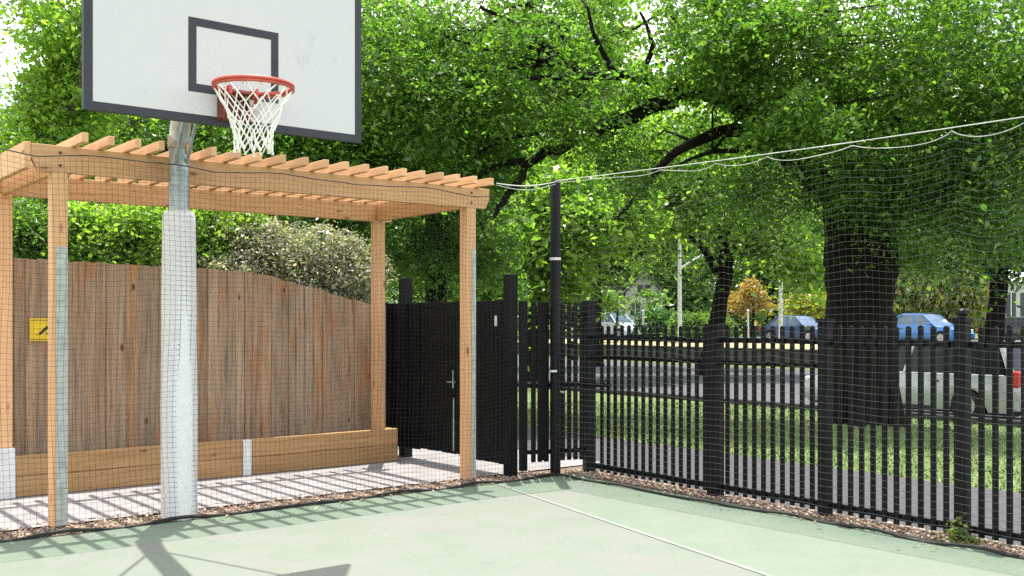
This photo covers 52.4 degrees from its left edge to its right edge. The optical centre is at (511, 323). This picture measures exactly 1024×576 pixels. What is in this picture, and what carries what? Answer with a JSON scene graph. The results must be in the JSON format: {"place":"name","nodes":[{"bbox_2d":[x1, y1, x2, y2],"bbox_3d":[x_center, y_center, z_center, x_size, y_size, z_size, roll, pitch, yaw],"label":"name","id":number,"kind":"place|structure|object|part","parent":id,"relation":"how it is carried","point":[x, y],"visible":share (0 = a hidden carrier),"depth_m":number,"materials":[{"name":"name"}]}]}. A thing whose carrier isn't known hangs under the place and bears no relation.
{"place":"outdoors","nodes":[
{"label":"outdoors","id":0,"kind":"place"},
{"bbox_2d":[0,448,599,530],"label":"patio","id":1,"kind":"structure","parent":0,"point":[417,465],"depth_m":9.16,"materials":[{"name":"beige stone"}]},
{"bbox_2d":[12,258,385,455],"bbox_3d":[-3.769,0.408,9.427,6.071,2.045,0.080,0,0,-38],"label":"timber fence","id":2,"kind":"object","parent":1,"relation":"on","point":[226,306],"visible":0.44,"depth_m":10.04,"materials":[{"name":"brown wood"}]},
{"bbox_2d":[30,318,47,340],"bbox_3d":[-4.103,0.050,9.092,0.210,0.200,0.010,0,0,-38],"label":"warning sign","id":3,"kind":"object","parent":2,"relation":"attached to","point":[39,324],"visible":0.66,"depth_m":9.07,"materials":[{"name":"metal"}]},
{"bbox_2d":[15,427,397,496],"bbox_3d":[-3.578,1.273,9.283,5.790,0.350,0.363,0,0,-38],"label":"garden edging","id":4,"kind":"object","parent":1,"relation":"on","point":[256,462],"visible":0.87,"depth_m":9.75,"materials":[{"name":"brown wood"}]},
{"bbox_2d":[0,132,493,526],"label":"pergola","id":5,"kind":"object","parent":1,"relation":"on","point":[210,160],"visible":0.91,"depth_m":8.65,"materials":[{"name":"brown wood"}]},
{"bbox_2d":[385,274,517,476],"bbox_3d":[-0.797,0.475,10.713,0.323,1.950,2.397,0,0,-40],"label":"metal fence","id":6,"kind":"object","parent":1,"relation":"on","point":[408,348],"visible":0.69,"depth_m":10.20,"materials":[{"name":"black metal"}]},
{"bbox_2d":[421,301,496,454],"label":"metal gate","id":7,"kind":"structure","parent":6,"relation":"attached to","point":[441,382],"depth_m":10.77,"materials":[{"name":"black metal"}]},
{"bbox_2d":[0,324,1020,541],"bbox_3d":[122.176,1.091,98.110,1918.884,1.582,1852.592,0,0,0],"label":"ground","id":8,"kind":"structure","parent":0,"point":[927,460],"depth_m":13.88,"materials":[{"name":"green plant"}]},
{"bbox_2d":[0,75,40,214],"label":"leafy tree","id":9,"kind":"object","parent":8,"relation":"on","point":[2,118],"visible":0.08,"depth_m":18.88,"materials":[{"name":"green plant"}]},
{"bbox_2d":[12,196,80,261],"bbox_3d":[-5.559,-0.013,11.355,1.898,2.928,1.458,0,0,0],"label":"shrub","id":10,"kind":"object","parent":8,"relation":"on","point":[43,245],"visible":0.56,"depth_m":11.09,"materials":[{"name":"green plant"}]},
{"bbox_2d":[0,0,166,214],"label":"leafy tree","id":11,"kind":"object","parent":8,"relation":"on","point":[50,92],"visible":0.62,"depth_m":14.60,"materials":[{"name":"green plant"}]},
{"bbox_2d":[39,113,159,263],"bbox_3d":[-14.836,-3.965,41.767,11.036,11.364,6.534,0,0,0],"label":"roadside tree","id":12,"kind":"object","parent":8,"relation":"on","point":[95,203],"depth_m":40.99,"materials":[{"name":"green plant"}]},
{"bbox_2d":[40,200,168,266],"bbox_3d":[-4.553,-0.045,11.815,2.035,2.992,1.422,0,0,-17],"label":"shrub","id":13,"kind":"object","parent":8,"relation":"on","point":[126,235],"visible":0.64,"depth_m":11.56,"materials":[{"name":"green plant"}]},
{"bbox_2d":[152,209,303,279],"bbox_3d":[-3.533,-0.075,12.381,1.808,3.051,1.555,0,0,-36],"label":"shrub","id":14,"kind":"object","parent":8,"relation":"on","point":[208,230],"visible":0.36,"depth_m":12.03,"materials":[{"name":"green plant"}]},
{"bbox_2d":[156,119,354,279],"bbox_3d":[-9.637,-2.914,39.863,8.936,14.621,6.830,0,0,0],"label":"roadside tree","id":15,"kind":"object","parent":8,"relation":"on","point":[278,216],"depth_m":39.59,"materials":[{"name":"green plant"}]},
{"bbox_2d":[66,0,459,257],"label":"leafy tree","id":16,"kind":"object","parent":8,"relation":"on","point":[290,147],"visible":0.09,"depth_m":16.81,"materials":[{"name":"green plant"}]},
{"bbox_2d":[196,215,399,303],"bbox_3d":[-2.705,0.041,12.631,2.928,2.821,1.666,0,0,-28],"label":"shrub","id":17,"kind":"object","parent":8,"relation":"on","point":[319,274],"visible":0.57,"depth_m":12.48,"materials":[{"name":"green plant"}]},
{"bbox_2d":[299,80,476,304],"bbox_3d":[-7.738,-6.388,57.765,13.686,19.274,9.920,0,0,0],"label":"roadside tree","id":18,"kind":"object","parent":8,"relation":"on","point":[363,234],"depth_m":57.39,"materials":[{"name":"green plant"}]},
{"bbox_2d":[284,41,592,302],"bbox_3d":[-1.200,-1.915,18.668,5.721,6.968,4.306,0,0,17],"label":"leafy tree","id":19,"kind":"object","parent":8,"relation":"on","point":[429,251],"visible":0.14,"depth_m":18.20,"materials":[{"name":"green plant"}]},
{"bbox_2d":[349,189,547,370],"bbox_3d":[-1.971,-1.366,28.365,6.099,6.427,5.999,0,0,0],"label":"roadside tree","id":20,"kind":"object","parent":8,"relation":"on","point":[484,297],"visible":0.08,"depth_m":27.59,"materials":[{"name":"green plant"}]},
{"bbox_2d":[396,136,584,335],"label":"roadside tree","id":21,"kind":"object","parent":8,"relation":"on","point":[525,291],"depth_m":74.69,"materials":[{"name":"green plant"}]},
{"bbox_2d":[0,474,1023,575],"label":"court","id":22,"kind":"object","parent":8,"relation":"on","point":[494,529],"visible":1,"depth_m":6.85,"materials":[{"name":"paint"}]},
{"bbox_2d":[8,475,1016,551],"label":"leaf litter","id":23,"kind":"object","parent":22,"relation":"on","point":[511,486],"visible":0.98,"depth_m":8.07,"materials":[{"name":"brown plant"}]},
{"bbox_2d":[497,484,773,575],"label":"court marking","id":24,"kind":"object","parent":22,"relation":"on","point":[710,555],"visible":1,"depth_m":7.06,"materials":[{"name":"paint"}]},
{"bbox_2d":[522,150,629,336],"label":"roadside tree","id":25,"kind":"object","parent":8,"relation":"on","point":[609,275],"visible":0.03,"depth_m":79.06,"materials":[{"name":"green plant"}]},
{"bbox_2d":[501,51,664,331],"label":"roadside tree","id":26,"kind":"object","parent":8,"relation":"on","point":[654,67],"depth_m":99.01,"materials":[{"name":"green plant"}]},
{"bbox_2d":[482,127,697,381],"bbox_3d":[1.487,-2.499,33.487,8.977,9.103,7.629,0,0,0],"label":"roadside tree","id":27,"kind":"object","parent":8,"relation":"on","point":[597,221],"visible":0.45,"depth_m":32.27,"materials":[{"name":"green plant"}]},
{"bbox_2d":[454,0,740,365],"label":"roadside tree","id":28,"kind":"object","parent":8,"relation":"on","point":[630,33],"visible":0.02,"depth_m":45.53,"materials":[{"name":"green plant"}]},
{"bbox_2d":[578,286,675,335],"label":"roadside tree","id":29,"kind":"object","parent":8,"relation":"on","point":[647,296],"visible":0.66,"depth_m":62.73,"materials":[{"name":"green plant"}]},
{"bbox_2d":[602,271,664,322],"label":"white house","id":30,"kind":"structure","parent":8,"relation":"on","point":[640,282],"depth_m":76.00,"materials":[{"name":"stone"}]},
{"bbox_2d":[630,302,639,316],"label":"window","id":31,"kind":"structure","parent":30,"relation":"in","point":[636,306],"depth_m":75.95,"materials":[{"name":"grey glass"}]},
{"bbox_2d":[638,285,649,292],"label":"window","id":32,"kind":"structure","parent":30,"relation":"in","point":[640,287],"depth_m":75.95,"materials":[{"name":"grey glass"}]},
{"bbox_2d":[588,139,699,334],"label":"roadside tree","id":33,"kind":"object","parent":8,"relation":"on","point":[617,268],"visible":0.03,"depth_m":82.28,"materials":[{"name":"green plant"}]},
{"bbox_2d":[301,0,1023,426],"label":"street tree","id":34,"kind":"object","parent":8,"relation":"on","point":[731,58],"visible":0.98,"depth_m":15.29,"materials":[{"name":"green plant"}]},
{"bbox_2d":[518,342,817,363],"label":"stone wall","id":35,"kind":"structure","parent":8,"relation":"on","point":[797,354],"depth_m":47.92,"materials":[{"name":"grey stone"}]},
{"bbox_2d":[606,186,793,334],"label":"roadside tree","id":36,"kind":"object","parent":8,"relation":"on","point":[693,302],"visible":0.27,"depth_m":76.70,"materials":[{"name":"green plant"}]},
{"bbox_2d":[583,80,830,375],"bbox_3d":[7.262,-3.534,37.797,11.237,11.201,8.700,0,0,-16],"label":"roadside tree","id":37,"kind":"object","parent":8,"relation":"on","point":[808,281],"visible":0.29,"depth_m":37.10,"materials":[{"name":"green plant"}]},
{"bbox_2d":[671,56,816,328],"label":"roadside tree","id":38,"kind":"object","parent":8,"relation":"on","point":[706,241],"depth_m":96.74,"materials":[{"name":"green plant"}]},
{"bbox_2d":[710,275,778,337],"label":"roadside tree","id":39,"kind":"object","parent":8,"relation":"on","point":[749,302],"visible":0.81,"depth_m":60.51,"materials":[{"name":"orange plant"}]},
{"bbox_2d":[687,163,814,331],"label":"roadside tree","id":40,"kind":"object","parent":8,"relation":"on","point":[764,279],"visible":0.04,"depth_m":84.51,"materials":[{"name":"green plant"}]},
{"bbox_2d":[518,401,1020,492],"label":"grass","id":41,"kind":"structure","parent":8,"relation":"on","point":[846,443],"depth_m":13.97,"materials":[{"name":"green plant"}]},
{"bbox_2d":[518,382,1020,427],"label":"kerb","id":42,"kind":"structure","parent":8,"relation":"on","point":[1017,423],"depth_m":23.05,"materials":[{"name":"concrete"}]},
{"bbox_2d":[744,142,840,332],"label":"roadside tree","id":43,"kind":"object","parent":8,"relation":"on","point":[777,296],"visible":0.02,"depth_m":81.65,"materials":[{"name":"green plant"}]},
{"bbox_2d":[770,284,826,318],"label":"roadside tree","id":44,"kind":"object","parent":8,"relation":"on","point":[805,308],"visible":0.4,"depth_m":64.42,"materials":[{"name":"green plant"}]},
{"bbox_2d":[796,17,932,150],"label":"roadside tree","id":45,"kind":"object","parent":8,"relation":"on","point":[864,65],"visible":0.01,"depth_m":100.88,"materials":[{"name":"green plant"}]},
{"bbox_2d":[892,260,988,330],"bbox_3d":[24.639,-2.220,60.779,8.482,8.334,6.467,0,0,0],"label":"roadside tree","id":46,"kind":"object","parent":8,"relation":"on","point":[945,307],"visible":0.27,"depth_m":59.66,"materials":[{"name":"green plant"}]},
{"bbox_2d":[887,26,996,146],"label":"roadside tree","id":47,"kind":"object","parent":8,"relation":"on","point":[941,80],"depth_m":97.01,"materials":[{"name":"green plant"}]},
{"bbox_2d":[896,126,1023,341],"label":"roadside tree","id":48,"kind":"object","parent":8,"relation":"on","point":[996,317],"visible":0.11,"depth_m":30.67,"materials":[{"name":"green plant"}]},
{"bbox_2d":[942,265,1012,332],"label":"roadside tree","id":49,"kind":"object","parent":8,"relation":"on","point":[977,327],"visible":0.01,"depth_m":78.96,"materials":[{"name":"green plant"}]},
{"bbox_2d":[987,270,1023,316],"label":"pale building","id":50,"kind":"structure","parent":8,"relation":"on","point":[1011,308],"depth_m":69.95,"materials":[{"name":"white paint"}]},
{"bbox_2d":[1006,293,1015,316],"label":"window","id":51,"kind":"structure","parent":50,"relation":"in","point":[1010,308],"depth_m":69.95,"materials":[{"name":"grey glass"}]},
{"bbox_2d":[1021,293,1023,315],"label":"window","id":52,"kind":"structure","parent":50,"relation":"in","point":[1022,298],"depth_m":69.95,"materials":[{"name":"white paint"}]},
{"bbox_2d":[0,0,1022,322],"label":"sky","id":53,"kind":"structure","parent":0,"point":[13,53],"materials":[{"name":"white"}]},
{"bbox_2d":[0,466,1023,556],"bbox_3d":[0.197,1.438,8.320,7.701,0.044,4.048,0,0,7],"label":"gravel","id":54,"kind":"structure","parent":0,"point":[933,535],"depth_m":8.14,"materials":[{"name":"gravel"}]},
{"bbox_2d":[82,0,360,521],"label":"basketball hoop","id":55,"kind":"object","parent":54,"relation":"on","point":[285,67],"visible":1,"depth_m":6.62,"materials":[{"name":"metal"}]},
{"bbox_2d":[550,180,560,472],"bbox_3d":[0.415,0.035,9.957,0.109,2.830,0.119,0,0,0],"label":"net post","id":56,"kind":"object","parent":54,"relation":"on","point":[555,322],"visible":0.89,"depth_m":9.92,"materials":[{"name":"black metal"}]},
{"bbox_2d":[0,148,556,542],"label":"safety net","id":57,"kind":"object","parent":56,"relation":"hanging from","point":[152,522],"visible":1,"depth_m":8.04,"materials":[{"name":"black fabric"}]},
{"bbox_2d":[554,116,1023,559],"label":"safety net","id":58,"kind":"object","parent":56,"relation":"hanging from","point":[985,548],"visible":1,"depth_m":7.63,"materials":[{"name":"black fabric"}]},
{"bbox_2d":[583,300,595,471],"bbox_3d":[0.755,0.610,10.170,0.100,1.680,0.100,0,0,-21],"label":"gate post","id":59,"kind":"object","parent":54,"relation":"on","point":[590,349],"visible":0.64,"depth_m":10.13,"materials":[{"name":"black metal"}]},
{"bbox_2d":[519,301,583,470],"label":"metal gate","id":60,"kind":"structure","parent":59,"relation":"attached to","point":[542,439],"depth_m":9.99,"materials":[{"name":"black metal"}]},
{"bbox_2d":[588,308,1023,545],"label":"street fence","id":61,"kind":"object","parent":54,"relation":"on","point":[712,384],"visible":0.9,"depth_m":7.79,"materials":[{"name":"black metal"}]},
{"bbox_2d":[588,379,610,386],"bbox_3d":[0.823,0.560,9.846,0.049,0.090,0.340,0,0,-36],"label":"gate lock","id":62,"kind":"object","parent":61,"relation":"attached to","point":[602,385],"visible":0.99,"depth_m":9.82,"materials":[{"name":"black paint"}]},
{"bbox_2d":[939,513,989,544],"bbox_3d":[2.979,1.406,6.837,0.356,0.320,0.319,0,0,41],"label":"weed plant","id":63,"kind":"object","parent":54,"relation":"on","point":[961,532],"visible":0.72,"depth_m":6.83,"materials":[{"name":"green plant"}]},
{"bbox_2d":[518,338,817,348],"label":"verge","id":64,"kind":"structure","parent":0,"point":[787,346],"depth_m":56.02,"materials":[{"name":"plant"}]},
{"bbox_2d":[629,305,691,336],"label":"hedge","id":65,"kind":"object","parent":64,"relation":"on","point":[653,320],"visible":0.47,"depth_m":65.64,"materials":[{"name":"green plant"}]},
{"bbox_2d":[678,219,713,345],"bbox_3d":[9.680,-2.385,54.744,1.902,7.330,0.300,0,0,20],"label":"street lamp","id":66,"kind":"object","parent":64,"relation":"on","point":[679,295],"visible":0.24,"depth_m":54.91,"materials":[{"name":"metal"}]},
{"bbox_2d":[660,307,742,342],"bbox_3d":[10.815,0.821,60.097,5.134,3.618,3.416,0,0,0],"label":"hedge","id":67,"kind":"object","parent":64,"relation":"on","point":[700,322],"visible":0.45,"depth_m":59.55,"materials":[{"name":"green plant"}]},
{"bbox_2d":[747,309,748,347],"bbox_3d":[11.346,0.337,50.000,0.111,2.074,0.111,0,0,23],"label":"marker post","id":68,"kind":"object","parent":64,"relation":"on","point":[748,324],"visible":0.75,"depth_m":49.96,"materials":[{"name":"paint"}]},
{"bbox_2d":[779,265,782,348],"bbox_3d":[12.928,-1.435,50.000,0.229,5.362,0.209,0,0,0],"label":"street lamp","id":69,"kind":"object","parent":64,"relation":"on","point":[780,306],"visible":0.2,"depth_m":49.92,"materials":[{"name":"metal"}]},
{"bbox_2d":[518,357,1020,419],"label":"road","id":70,"kind":"structure","parent":0,"point":[787,382],"depth_m":34.33,"materials":[{"name":"grey asphalt"}]},
{"bbox_2d":[805,346,1020,416],"bbox_3d":[8.462,1.105,21.508,2.020,1.520,4.950,0,0,-36],"label":"parked car","id":71,"kind":"object","parent":70,"relation":"on","point":[1002,379],"visible":0.15,"depth_m":19.89,"materials":[{"name":"silver metal"}]},
{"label":"windows","id":72,"kind":"part","parent":71,"relation":"part of","materials":[{"name":"black glass"}]},
{"bbox_2d":[518,335,1020,341],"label":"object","id":73,"kind":"structure","parent":0,"point":[760,337],"depth_m":69.33,"materials":[{"name":"concrete"}]},
{"bbox_2d":[601,312,640,336],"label":"parked car","id":74,"kind":"object","parent":73,"relation":"on","point":[605,323],"visible":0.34,"depth_m":72.57,"materials":[{"name":"white paint"}]},
{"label":"windows","id":75,"kind":"part","parent":74,"relation":"part of","materials":[{"name":"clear glass"}]},
{"bbox_2d":[758,315,817,338],"bbox_3d":[15.968,0.249,57.984,2.020,1.490,4.401,0,0,-36],"label":"parked car","id":76,"kind":"object","parent":73,"relation":"on","point":[810,321],"visible":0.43,"depth_m":57.52,"materials":[{"name":"blue paint"}]},
{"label":"windows","id":77,"kind":"part","parent":76,"relation":"part of","materials":[{"name":"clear glass"}]},
{"bbox_2d":[897,313,974,340],"bbox_3d":[20.744,0.221,52.263,2.020,1.530,4.500,0,0,-36],"label":"parked car","id":78,"kind":"object","parent":73,"relation":"on","point":[916,319],"visible":0.41,"depth_m":51.69,"materials":[{"name":"blue paint"}]},
{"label":"windows","id":79,"kind":"part","parent":78,"relation":"part of","materials":[{"name":"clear glass"}]},
{"bbox_2d":[977,316,1023,341],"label":"parked car","id":80,"kind":"object","parent":73,"relation":"on","point":[1019,323],"visible":0.25,"depth_m":50.74,"materials":[{"name":"grey paint"}]},
{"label":"windows","id":81,"kind":"part","parent":80,"relation":"part of","materials":[{"name":"glass"}]},
{"bbox_2d":[518,426,1022,545],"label":"path","id":82,"kind":"structure","parent":0,"point":[1002,508],"depth_m":9.34,"materials":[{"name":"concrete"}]}
]}

